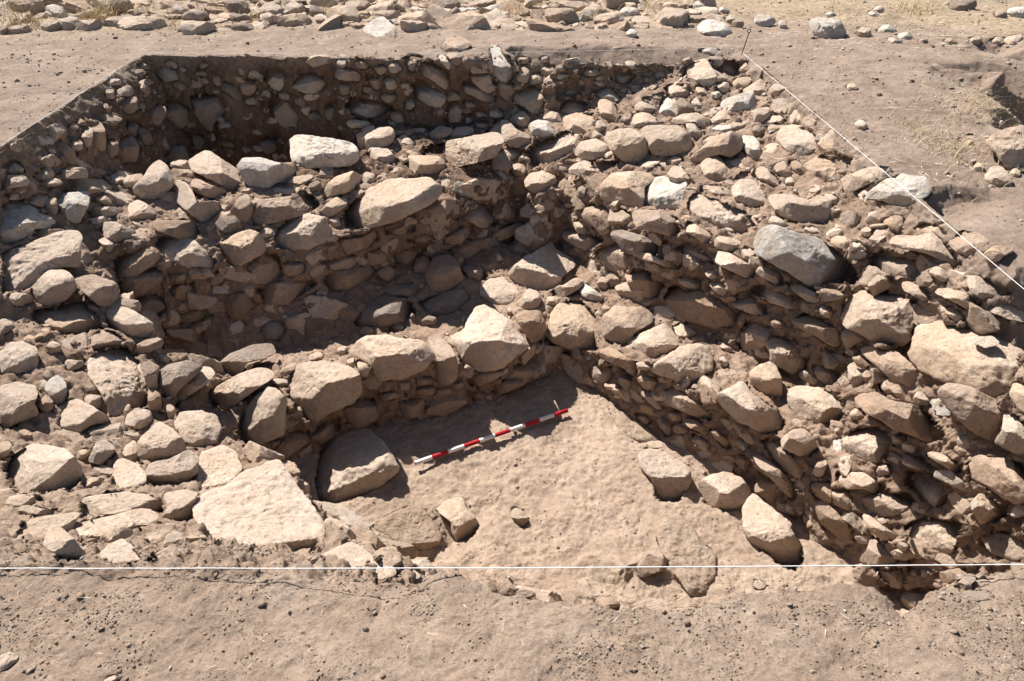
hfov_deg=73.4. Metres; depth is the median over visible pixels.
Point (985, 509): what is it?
stone
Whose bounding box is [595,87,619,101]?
stone
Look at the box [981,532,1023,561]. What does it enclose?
stone
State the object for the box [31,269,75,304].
stone
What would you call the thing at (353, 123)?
stone
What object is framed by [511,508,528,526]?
stone
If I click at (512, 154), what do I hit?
stone
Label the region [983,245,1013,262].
stone
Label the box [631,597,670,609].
stone
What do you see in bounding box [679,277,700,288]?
stone
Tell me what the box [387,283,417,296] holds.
stone
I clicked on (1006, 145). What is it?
boulder
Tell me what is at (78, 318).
stone
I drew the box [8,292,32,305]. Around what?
stone
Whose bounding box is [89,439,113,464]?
stone
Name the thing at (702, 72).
stone
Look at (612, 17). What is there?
block
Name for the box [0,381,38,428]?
boulder
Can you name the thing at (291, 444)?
stone
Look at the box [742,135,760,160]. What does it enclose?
stone
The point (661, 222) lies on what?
stone
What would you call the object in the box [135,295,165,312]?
stone
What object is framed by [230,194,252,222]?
stone
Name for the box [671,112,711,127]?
stone
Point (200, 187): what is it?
stone
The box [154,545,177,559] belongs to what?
stone
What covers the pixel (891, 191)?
stone
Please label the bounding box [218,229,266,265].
block
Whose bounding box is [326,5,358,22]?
stone
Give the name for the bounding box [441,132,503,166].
rock
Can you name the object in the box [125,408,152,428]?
stone
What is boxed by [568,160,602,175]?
stone
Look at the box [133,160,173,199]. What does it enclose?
boulder
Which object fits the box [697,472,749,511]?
stone
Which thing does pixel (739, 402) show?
slab
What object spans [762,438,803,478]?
stone
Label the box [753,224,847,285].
slab
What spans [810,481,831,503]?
stone
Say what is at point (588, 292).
stone
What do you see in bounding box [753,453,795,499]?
stone
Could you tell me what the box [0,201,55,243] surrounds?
boulder
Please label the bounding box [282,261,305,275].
stone
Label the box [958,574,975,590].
stone
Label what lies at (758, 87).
stone
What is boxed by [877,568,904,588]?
stone
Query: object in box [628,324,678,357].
stone
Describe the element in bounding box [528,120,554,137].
stone
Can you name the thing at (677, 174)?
stone
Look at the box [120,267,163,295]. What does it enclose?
stone
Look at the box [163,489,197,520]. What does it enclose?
stone
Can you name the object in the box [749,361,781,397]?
stone
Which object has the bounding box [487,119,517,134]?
stone
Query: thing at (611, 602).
stone
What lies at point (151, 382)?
stone
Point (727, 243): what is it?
stone
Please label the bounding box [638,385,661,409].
stone
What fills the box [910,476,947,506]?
stone
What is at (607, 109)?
stone
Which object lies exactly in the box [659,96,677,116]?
stone
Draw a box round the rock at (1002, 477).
[967,454,1023,503]
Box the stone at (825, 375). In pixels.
[812,365,838,384]
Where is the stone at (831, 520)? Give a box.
[814,500,853,541]
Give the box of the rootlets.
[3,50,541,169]
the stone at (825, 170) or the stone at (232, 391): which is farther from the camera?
the stone at (825, 170)
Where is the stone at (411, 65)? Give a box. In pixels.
[406,59,417,71]
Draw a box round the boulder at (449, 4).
[435,0,460,8]
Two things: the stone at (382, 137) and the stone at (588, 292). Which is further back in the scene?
the stone at (382, 137)
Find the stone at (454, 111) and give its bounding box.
[447,102,461,122]
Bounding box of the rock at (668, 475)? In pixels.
[638,448,691,500]
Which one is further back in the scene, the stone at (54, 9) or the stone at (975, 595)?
the stone at (54, 9)
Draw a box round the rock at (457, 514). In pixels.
[437,497,477,540]
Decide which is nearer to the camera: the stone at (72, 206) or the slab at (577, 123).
the stone at (72, 206)
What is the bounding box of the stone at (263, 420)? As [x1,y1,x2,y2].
[239,387,287,444]
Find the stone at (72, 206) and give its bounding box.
[57,191,89,223]
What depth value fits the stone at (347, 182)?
4.99 m
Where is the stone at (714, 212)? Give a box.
[687,193,752,233]
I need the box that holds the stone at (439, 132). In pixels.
[429,126,452,138]
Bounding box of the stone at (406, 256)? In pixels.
[393,247,419,264]
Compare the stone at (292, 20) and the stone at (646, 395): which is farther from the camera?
the stone at (292, 20)
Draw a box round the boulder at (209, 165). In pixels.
[188,150,241,189]
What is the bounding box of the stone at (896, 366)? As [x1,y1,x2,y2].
[861,346,919,386]
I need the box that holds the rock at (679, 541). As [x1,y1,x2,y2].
[655,514,716,595]
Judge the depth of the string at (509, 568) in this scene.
1.70 m
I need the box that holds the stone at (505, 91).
[496,81,513,100]
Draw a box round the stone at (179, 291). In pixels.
[170,283,193,301]
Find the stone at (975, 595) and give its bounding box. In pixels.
[960,590,993,600]
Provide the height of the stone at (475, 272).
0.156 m
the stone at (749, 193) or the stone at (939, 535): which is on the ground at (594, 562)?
the stone at (939, 535)
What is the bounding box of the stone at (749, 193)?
[731,179,766,207]
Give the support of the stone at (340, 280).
on the ground at (594, 562)
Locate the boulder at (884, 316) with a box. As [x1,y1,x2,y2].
[840,290,914,346]
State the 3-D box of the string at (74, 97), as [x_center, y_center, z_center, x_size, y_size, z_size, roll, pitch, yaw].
[-2.928,-1.436,4.625,0.022,0.330,2.789,-1,36,-2]
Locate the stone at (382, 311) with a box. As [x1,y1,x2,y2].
[354,295,412,327]
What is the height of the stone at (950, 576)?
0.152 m
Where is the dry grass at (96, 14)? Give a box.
[0,0,1023,202]
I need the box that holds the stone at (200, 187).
[191,179,227,198]
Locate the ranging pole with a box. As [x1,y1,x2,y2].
[414,409,567,464]
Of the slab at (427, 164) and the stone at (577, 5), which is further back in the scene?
the stone at (577, 5)
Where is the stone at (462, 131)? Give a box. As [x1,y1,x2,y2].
[449,126,473,137]
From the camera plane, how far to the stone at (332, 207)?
4.88 m
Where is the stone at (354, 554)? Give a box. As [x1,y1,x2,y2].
[322,542,395,579]
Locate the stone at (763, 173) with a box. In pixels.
[754,166,778,185]
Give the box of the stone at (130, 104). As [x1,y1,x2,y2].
[122,95,137,113]
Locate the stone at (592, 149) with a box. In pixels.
[575,139,608,159]
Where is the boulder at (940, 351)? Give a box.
[907,321,1023,397]
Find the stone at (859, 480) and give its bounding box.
[836,472,879,493]
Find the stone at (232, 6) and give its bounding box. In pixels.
[223,0,248,13]
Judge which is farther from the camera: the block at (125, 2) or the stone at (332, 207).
the block at (125, 2)
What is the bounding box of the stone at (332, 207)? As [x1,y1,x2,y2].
[319,197,347,216]
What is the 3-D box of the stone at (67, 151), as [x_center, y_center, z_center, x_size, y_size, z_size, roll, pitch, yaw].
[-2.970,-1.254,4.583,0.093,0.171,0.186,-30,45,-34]
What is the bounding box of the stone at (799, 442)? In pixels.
[781,428,817,456]
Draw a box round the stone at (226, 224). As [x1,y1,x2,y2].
[215,216,243,232]
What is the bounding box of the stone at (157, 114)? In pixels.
[149,105,165,125]
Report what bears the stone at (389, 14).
on the ground at (594, 562)
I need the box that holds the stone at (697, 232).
[685,222,711,242]
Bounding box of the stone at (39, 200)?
[28,194,47,207]
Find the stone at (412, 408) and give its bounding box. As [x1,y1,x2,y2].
[398,398,425,418]
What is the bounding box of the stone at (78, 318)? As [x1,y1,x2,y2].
[33,302,100,334]
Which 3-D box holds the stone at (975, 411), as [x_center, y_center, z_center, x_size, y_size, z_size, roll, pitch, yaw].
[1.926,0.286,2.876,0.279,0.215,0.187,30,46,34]
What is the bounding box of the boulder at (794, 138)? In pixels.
[776,124,815,155]
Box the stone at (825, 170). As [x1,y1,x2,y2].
[803,155,838,182]
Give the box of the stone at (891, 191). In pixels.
[865,173,931,206]
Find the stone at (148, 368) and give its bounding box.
[140,360,158,385]
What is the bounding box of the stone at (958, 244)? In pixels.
[949,230,989,256]
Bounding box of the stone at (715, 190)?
[701,185,730,195]
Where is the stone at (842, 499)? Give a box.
[831,490,852,509]
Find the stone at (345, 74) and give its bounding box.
[334,67,361,80]
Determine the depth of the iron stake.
5.75 m
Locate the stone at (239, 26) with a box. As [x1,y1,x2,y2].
[231,22,253,30]
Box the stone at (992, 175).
[984,166,1011,186]
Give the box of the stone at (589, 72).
[584,68,600,75]
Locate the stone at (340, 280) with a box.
[325,266,375,291]
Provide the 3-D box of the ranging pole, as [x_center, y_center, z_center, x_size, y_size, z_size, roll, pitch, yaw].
[-0.102,0.550,3.973,0.974,0.025,0.025,-16,39,-21]
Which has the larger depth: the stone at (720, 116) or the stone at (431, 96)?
the stone at (431, 96)
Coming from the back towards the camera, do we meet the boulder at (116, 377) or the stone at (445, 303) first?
the stone at (445, 303)
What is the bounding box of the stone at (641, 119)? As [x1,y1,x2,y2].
[630,112,662,127]
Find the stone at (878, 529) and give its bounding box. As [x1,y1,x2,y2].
[862,514,896,540]
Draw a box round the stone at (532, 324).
[516,310,546,343]
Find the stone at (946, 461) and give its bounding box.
[927,452,959,471]
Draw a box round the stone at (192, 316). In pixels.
[179,309,206,323]
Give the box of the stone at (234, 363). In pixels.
[220,343,275,375]
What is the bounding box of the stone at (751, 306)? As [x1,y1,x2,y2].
[733,298,764,314]
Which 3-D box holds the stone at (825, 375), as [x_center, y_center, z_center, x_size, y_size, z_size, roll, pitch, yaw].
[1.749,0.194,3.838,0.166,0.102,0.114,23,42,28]
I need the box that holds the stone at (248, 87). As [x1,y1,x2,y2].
[240,80,257,95]
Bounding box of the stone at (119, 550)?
[100,539,140,562]
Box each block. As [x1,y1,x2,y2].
[96,0,133,14]
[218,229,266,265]
[251,193,314,224]
[289,134,359,168]
[293,73,325,93]
[344,398,379,428]
[593,12,623,24]
[599,171,655,207]
[601,305,652,346]
[644,176,686,209]
[768,194,831,224]
[786,386,842,424]
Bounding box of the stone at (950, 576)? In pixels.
[938,568,967,583]
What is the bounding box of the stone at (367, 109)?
[351,100,386,117]
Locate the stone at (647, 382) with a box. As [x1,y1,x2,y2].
[638,375,657,390]
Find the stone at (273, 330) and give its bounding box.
[262,321,286,339]
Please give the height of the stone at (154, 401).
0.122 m
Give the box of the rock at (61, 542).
[43,525,82,559]
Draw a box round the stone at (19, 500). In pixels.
[5,493,40,506]
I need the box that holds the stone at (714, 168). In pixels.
[700,155,726,181]
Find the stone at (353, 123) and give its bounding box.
[347,119,370,127]
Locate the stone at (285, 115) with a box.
[270,98,298,127]
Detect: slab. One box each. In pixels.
[1,230,82,291]
[82,491,163,514]
[191,459,324,550]
[346,177,441,228]
[406,155,444,174]
[508,241,574,290]
[529,131,579,163]
[563,112,593,134]
[664,286,739,329]
[716,381,783,433]
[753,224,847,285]
[889,233,957,267]
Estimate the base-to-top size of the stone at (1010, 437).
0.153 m
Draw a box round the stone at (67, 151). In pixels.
[55,140,76,164]
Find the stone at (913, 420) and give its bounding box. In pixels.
[855,391,933,442]
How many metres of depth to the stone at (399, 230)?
5.01 m
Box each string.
[0,564,1023,568]
[2,49,147,144]
[194,48,739,54]
[744,54,1023,288]
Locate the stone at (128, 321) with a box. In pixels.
[105,306,153,337]
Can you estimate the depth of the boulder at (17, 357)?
3.28 m
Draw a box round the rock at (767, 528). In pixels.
[742,493,801,565]
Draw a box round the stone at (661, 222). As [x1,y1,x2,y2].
[632,209,678,235]
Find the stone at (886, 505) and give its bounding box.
[861,493,912,517]
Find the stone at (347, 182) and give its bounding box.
[324,171,361,199]
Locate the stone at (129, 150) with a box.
[117,136,139,163]
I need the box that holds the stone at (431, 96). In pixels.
[415,86,445,107]
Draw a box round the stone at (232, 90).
[220,82,242,99]
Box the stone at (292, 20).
[277,13,311,26]
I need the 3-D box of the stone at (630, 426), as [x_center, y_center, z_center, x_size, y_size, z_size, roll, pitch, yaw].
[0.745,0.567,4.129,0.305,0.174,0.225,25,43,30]
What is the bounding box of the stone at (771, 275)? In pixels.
[756,266,781,283]
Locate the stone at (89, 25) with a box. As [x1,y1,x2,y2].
[75,19,102,30]
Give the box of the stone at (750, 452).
[745,447,769,478]
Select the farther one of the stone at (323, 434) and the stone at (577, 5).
the stone at (577, 5)
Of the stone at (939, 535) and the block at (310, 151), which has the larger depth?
the block at (310, 151)
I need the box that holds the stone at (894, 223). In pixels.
[884,215,902,232]
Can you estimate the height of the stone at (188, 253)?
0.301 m
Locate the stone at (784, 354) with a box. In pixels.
[765,336,806,374]
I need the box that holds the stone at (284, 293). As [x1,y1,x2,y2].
[260,281,310,304]
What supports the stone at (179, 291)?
on the ground at (594, 562)
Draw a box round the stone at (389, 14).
[371,10,399,18]
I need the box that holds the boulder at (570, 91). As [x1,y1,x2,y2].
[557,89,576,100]
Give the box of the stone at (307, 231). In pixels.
[275,213,332,250]
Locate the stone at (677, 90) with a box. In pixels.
[666,84,690,97]
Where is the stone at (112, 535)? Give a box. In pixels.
[100,527,132,542]
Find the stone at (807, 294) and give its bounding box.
[788,282,817,303]
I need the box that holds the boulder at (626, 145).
[604,128,648,164]
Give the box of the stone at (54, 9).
[45,4,66,17]
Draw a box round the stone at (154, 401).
[148,389,161,410]
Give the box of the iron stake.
[741,29,750,53]
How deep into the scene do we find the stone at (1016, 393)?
2.67 m
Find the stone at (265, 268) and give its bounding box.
[247,253,282,283]
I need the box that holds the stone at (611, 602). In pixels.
[595,596,620,609]
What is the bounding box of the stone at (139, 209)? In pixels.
[128,200,155,219]
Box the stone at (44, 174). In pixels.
[33,167,54,181]
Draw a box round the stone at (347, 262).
[324,255,356,269]
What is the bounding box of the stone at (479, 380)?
[472,371,501,386]
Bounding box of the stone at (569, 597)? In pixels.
[558,591,581,603]
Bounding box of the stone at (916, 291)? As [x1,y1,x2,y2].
[902,281,929,300]
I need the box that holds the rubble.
[0,0,1023,579]
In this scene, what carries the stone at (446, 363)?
on the ground at (594, 562)
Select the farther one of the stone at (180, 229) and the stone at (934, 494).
the stone at (180, 229)
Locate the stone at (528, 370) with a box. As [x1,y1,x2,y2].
[502,358,539,392]
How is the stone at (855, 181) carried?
on the ground at (594, 562)
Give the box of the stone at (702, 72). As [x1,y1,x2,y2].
[684,58,716,87]
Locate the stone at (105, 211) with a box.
[91,207,121,216]
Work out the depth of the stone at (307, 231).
4.71 m
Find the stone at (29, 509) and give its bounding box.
[19,505,57,515]
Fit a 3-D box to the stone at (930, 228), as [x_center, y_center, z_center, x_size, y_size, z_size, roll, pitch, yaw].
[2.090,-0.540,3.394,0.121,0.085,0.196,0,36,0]
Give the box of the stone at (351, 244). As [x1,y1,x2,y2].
[339,231,377,253]
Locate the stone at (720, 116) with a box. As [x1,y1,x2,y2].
[711,109,730,124]
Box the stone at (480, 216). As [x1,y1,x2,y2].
[462,205,494,227]
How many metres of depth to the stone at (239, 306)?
4.63 m
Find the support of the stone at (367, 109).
on the ground at (594, 562)
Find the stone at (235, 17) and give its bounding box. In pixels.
[229,13,250,21]
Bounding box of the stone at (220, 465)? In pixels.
[197,445,241,487]
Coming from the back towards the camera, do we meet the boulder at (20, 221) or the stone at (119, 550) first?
the boulder at (20, 221)
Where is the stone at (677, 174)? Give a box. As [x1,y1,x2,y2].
[667,165,689,182]
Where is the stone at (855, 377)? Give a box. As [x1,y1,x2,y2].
[847,362,866,387]
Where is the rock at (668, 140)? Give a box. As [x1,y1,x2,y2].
[641,125,691,156]
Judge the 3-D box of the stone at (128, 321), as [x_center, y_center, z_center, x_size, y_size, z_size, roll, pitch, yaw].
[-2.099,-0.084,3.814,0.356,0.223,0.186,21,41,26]
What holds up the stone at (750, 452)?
on the ground at (594, 562)
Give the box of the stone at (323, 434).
[312,421,336,445]
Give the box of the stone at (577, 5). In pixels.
[549,1,585,11]
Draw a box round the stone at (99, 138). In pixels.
[91,121,105,150]
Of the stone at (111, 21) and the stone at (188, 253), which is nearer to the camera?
the stone at (188, 253)
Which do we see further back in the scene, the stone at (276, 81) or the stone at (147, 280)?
the stone at (276, 81)
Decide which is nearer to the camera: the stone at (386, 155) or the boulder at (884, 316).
the boulder at (884, 316)
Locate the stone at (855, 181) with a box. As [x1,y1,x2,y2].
[841,165,891,192]
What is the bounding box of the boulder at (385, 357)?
[348,334,434,381]
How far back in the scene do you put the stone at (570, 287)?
4.72 m
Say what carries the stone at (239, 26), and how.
on the ground at (594, 562)
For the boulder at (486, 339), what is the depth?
4.14 m
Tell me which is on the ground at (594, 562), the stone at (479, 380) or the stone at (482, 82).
the stone at (479, 380)
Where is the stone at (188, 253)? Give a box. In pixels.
[156,237,215,268]
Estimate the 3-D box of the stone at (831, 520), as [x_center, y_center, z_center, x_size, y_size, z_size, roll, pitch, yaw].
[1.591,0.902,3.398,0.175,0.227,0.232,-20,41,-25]
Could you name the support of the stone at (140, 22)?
on the ground at (594, 562)
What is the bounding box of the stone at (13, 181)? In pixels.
[3,175,29,189]
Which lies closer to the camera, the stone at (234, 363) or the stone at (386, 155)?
the stone at (234, 363)
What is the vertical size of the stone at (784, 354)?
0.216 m
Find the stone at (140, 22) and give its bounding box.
[117,15,166,29]
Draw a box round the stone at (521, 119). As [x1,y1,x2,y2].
[510,111,530,126]
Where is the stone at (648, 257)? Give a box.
[639,252,672,267]
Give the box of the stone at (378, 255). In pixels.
[366,247,386,264]
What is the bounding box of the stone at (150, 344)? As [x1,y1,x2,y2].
[131,336,163,354]
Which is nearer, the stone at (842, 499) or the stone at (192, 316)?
the stone at (842, 499)
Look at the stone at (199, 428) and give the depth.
3.27 m
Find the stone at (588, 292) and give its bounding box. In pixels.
[579,284,602,301]
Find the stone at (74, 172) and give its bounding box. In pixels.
[59,167,87,178]
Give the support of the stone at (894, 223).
on the ground at (594, 562)
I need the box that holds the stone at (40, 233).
[35,229,63,238]
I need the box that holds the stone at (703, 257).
[682,247,711,261]
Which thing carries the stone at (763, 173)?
on the ground at (594, 562)
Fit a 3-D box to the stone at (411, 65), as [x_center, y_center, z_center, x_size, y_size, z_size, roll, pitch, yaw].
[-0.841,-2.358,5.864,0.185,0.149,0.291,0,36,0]
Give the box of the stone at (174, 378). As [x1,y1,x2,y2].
[158,360,202,399]
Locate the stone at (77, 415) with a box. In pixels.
[58,398,108,432]
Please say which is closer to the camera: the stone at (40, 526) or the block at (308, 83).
the stone at (40, 526)
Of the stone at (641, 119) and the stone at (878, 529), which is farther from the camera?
the stone at (641, 119)
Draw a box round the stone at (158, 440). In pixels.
[135,421,185,461]
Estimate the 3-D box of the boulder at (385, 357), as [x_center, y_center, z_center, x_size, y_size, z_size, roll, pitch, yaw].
[-0.713,0.105,4.080,0.529,0.326,0.374,0,36,0]
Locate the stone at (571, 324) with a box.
[546,300,595,349]
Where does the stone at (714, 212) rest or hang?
on the ground at (594, 562)
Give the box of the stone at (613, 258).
[597,243,628,271]
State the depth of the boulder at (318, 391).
3.79 m
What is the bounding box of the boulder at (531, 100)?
[513,87,544,114]
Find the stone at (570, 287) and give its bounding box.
[553,278,582,296]
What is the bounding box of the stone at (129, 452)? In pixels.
[122,440,139,461]
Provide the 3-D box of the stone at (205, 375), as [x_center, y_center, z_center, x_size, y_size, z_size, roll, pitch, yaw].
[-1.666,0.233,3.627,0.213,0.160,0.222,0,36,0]
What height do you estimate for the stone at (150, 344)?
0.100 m
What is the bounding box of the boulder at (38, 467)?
[6,444,82,492]
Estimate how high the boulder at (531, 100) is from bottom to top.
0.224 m
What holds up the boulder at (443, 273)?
on the ground at (594, 562)
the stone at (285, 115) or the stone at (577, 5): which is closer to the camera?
the stone at (285, 115)
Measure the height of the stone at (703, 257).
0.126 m
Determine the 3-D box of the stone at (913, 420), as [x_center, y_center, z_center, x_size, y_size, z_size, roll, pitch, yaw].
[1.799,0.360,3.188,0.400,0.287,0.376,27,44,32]
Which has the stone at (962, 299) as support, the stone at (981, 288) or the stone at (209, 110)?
the stone at (981, 288)
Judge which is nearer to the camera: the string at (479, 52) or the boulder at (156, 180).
the boulder at (156, 180)
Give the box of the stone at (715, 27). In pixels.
[697,19,730,36]
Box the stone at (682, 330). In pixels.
[673,323,696,338]
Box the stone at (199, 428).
[174,410,220,446]
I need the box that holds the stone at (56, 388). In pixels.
[45,375,67,405]
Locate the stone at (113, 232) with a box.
[100,221,135,243]
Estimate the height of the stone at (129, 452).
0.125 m
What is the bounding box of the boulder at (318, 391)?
[288,360,362,422]
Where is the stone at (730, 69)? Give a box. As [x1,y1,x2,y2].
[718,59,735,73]
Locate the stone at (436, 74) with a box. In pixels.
[420,62,448,89]
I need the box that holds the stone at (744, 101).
[718,91,756,111]
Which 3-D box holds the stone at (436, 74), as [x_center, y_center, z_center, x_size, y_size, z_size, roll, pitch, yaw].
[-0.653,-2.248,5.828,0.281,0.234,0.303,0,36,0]
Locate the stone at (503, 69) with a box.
[489,45,512,82]
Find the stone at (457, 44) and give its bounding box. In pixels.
[442,37,470,51]
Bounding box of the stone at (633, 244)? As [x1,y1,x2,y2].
[610,230,658,260]
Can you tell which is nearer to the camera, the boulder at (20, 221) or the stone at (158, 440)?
the stone at (158, 440)
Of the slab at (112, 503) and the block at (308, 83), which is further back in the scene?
the block at (308, 83)
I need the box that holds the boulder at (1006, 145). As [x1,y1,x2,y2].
[985,125,1023,172]
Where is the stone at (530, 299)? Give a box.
[517,289,541,308]
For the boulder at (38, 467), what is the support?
on the ground at (594, 562)
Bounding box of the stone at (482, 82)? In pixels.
[470,73,492,91]
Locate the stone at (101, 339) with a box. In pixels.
[91,330,123,350]
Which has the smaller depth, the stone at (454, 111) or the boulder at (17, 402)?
the boulder at (17, 402)
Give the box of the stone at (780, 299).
[760,285,794,308]
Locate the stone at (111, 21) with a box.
[103,14,132,26]
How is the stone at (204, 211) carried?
on the ground at (594, 562)
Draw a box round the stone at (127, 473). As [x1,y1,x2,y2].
[112,458,146,487]
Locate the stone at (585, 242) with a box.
[562,229,601,250]
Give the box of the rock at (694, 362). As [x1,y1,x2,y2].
[650,343,713,386]
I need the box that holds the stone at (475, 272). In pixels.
[463,266,484,278]
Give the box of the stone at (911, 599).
[900,590,926,609]
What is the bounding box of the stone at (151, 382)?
[137,364,157,388]
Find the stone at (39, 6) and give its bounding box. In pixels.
[10,0,45,14]
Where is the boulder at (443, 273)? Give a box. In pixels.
[424,254,463,292]
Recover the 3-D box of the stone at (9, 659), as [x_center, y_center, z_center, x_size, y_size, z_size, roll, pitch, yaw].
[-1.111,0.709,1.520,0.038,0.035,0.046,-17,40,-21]
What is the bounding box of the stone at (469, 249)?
[450,238,484,258]
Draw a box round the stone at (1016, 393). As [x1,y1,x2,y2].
[1009,381,1023,412]
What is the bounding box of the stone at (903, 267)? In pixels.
[872,256,917,276]
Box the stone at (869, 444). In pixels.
[841,428,891,462]
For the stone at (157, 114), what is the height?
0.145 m
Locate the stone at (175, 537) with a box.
[163,532,183,544]
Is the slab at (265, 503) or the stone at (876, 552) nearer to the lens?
the slab at (265, 503)
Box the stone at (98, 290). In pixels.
[75,274,119,305]
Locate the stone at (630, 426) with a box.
[615,410,659,442]
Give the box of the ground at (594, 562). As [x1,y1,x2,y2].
[0,0,1023,680]
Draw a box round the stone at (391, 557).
[374,546,401,567]
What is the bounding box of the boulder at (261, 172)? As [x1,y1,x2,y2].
[237,157,295,188]
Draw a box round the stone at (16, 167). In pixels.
[6,161,23,173]
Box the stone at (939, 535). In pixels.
[906,517,957,553]
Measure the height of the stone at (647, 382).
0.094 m
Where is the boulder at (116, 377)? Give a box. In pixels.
[87,348,147,416]
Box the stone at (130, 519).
[75,508,158,539]
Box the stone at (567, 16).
[545,8,578,24]
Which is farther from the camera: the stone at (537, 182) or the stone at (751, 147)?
the stone at (537, 182)
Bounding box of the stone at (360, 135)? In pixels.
[356,125,374,149]
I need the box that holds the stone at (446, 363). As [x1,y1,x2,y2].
[428,336,457,385]
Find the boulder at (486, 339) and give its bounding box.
[447,304,527,372]
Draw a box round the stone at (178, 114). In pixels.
[166,102,188,128]
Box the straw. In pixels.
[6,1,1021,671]
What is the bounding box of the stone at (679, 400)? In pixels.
[663,387,711,419]
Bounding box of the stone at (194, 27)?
[179,21,215,34]
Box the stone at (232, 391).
[209,367,273,409]
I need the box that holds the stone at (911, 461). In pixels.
[902,455,931,470]
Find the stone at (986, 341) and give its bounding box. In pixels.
[972,336,998,347]
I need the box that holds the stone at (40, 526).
[16,512,78,539]
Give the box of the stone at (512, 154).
[501,149,519,160]
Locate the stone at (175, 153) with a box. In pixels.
[165,145,188,163]
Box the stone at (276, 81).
[266,72,285,91]
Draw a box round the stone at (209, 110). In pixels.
[190,95,224,130]
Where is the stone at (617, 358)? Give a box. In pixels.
[599,348,636,375]
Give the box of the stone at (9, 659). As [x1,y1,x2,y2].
[0,651,18,669]
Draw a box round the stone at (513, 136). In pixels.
[501,120,530,147]
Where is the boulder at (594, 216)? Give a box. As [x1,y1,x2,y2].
[581,203,609,234]
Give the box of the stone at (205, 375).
[176,366,214,402]
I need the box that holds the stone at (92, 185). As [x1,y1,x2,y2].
[71,177,111,194]
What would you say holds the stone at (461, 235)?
on the ground at (594, 562)
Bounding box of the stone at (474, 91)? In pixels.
[463,83,495,101]
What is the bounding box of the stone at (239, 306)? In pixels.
[224,293,253,319]
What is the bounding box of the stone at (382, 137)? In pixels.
[365,127,394,149]
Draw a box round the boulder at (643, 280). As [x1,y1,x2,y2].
[625,270,664,297]
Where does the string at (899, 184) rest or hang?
on the ground at (594, 562)
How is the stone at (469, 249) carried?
on the ground at (594, 562)
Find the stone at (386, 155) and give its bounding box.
[367,146,397,164]
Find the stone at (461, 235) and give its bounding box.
[443,225,471,244]
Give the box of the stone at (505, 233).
[493,223,522,240]
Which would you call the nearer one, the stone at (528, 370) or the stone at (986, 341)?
the stone at (986, 341)
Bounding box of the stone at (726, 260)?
[715,249,754,277]
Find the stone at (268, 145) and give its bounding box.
[259,138,277,153]
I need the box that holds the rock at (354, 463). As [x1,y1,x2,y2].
[315,428,399,503]
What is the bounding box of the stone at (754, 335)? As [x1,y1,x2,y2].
[739,322,769,351]
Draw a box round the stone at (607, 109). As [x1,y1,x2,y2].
[598,99,617,121]
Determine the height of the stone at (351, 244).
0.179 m
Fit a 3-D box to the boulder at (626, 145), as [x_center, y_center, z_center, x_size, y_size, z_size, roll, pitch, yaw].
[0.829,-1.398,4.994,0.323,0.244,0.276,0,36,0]
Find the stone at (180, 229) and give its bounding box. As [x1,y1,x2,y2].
[152,220,198,238]
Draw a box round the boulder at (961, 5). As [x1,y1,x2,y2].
[949,0,976,10]
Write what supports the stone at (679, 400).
on the ground at (594, 562)
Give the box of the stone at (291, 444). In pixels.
[274,431,309,458]
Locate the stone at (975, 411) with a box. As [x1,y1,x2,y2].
[937,383,1002,441]
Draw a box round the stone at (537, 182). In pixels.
[524,171,556,193]
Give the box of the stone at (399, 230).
[386,226,407,234]
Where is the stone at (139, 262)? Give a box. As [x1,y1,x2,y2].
[116,247,161,278]
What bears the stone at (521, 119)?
on the ground at (594, 562)
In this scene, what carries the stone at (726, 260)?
on the ground at (594, 562)
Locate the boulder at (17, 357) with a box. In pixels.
[0,341,38,374]
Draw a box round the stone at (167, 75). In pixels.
[158,68,177,81]
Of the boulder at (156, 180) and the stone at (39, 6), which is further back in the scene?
the stone at (39, 6)
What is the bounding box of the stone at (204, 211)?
[174,181,218,222]
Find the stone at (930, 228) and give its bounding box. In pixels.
[914,224,942,235]
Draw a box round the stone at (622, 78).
[614,73,633,83]
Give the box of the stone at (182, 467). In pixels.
[146,450,198,484]
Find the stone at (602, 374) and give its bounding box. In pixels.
[590,365,613,382]
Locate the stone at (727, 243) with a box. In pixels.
[714,236,740,251]
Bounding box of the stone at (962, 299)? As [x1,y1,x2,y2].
[934,288,975,309]
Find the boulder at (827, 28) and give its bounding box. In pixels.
[809,17,845,38]
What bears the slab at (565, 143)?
on the ground at (594, 562)
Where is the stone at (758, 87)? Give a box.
[741,79,765,95]
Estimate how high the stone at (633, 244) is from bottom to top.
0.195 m
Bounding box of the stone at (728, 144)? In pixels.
[689,131,742,164]
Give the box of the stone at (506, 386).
[492,379,522,394]
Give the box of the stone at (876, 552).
[860,538,898,564]
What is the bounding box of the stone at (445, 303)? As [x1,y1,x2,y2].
[421,289,469,316]
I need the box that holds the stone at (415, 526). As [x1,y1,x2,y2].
[374,503,441,549]
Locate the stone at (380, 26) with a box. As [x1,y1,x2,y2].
[363,16,396,36]
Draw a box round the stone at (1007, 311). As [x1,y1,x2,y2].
[987,303,1023,322]
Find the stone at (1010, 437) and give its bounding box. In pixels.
[994,412,1023,455]
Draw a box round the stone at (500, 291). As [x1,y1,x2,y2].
[480,277,518,304]
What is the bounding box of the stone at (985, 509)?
[970,493,1002,523]
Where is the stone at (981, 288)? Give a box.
[967,275,998,299]
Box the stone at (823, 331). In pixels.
[792,313,840,346]
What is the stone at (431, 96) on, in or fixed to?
on the ground at (594, 562)
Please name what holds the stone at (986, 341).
on the boulder at (940, 351)
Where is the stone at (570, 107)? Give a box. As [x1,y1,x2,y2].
[560,100,586,113]

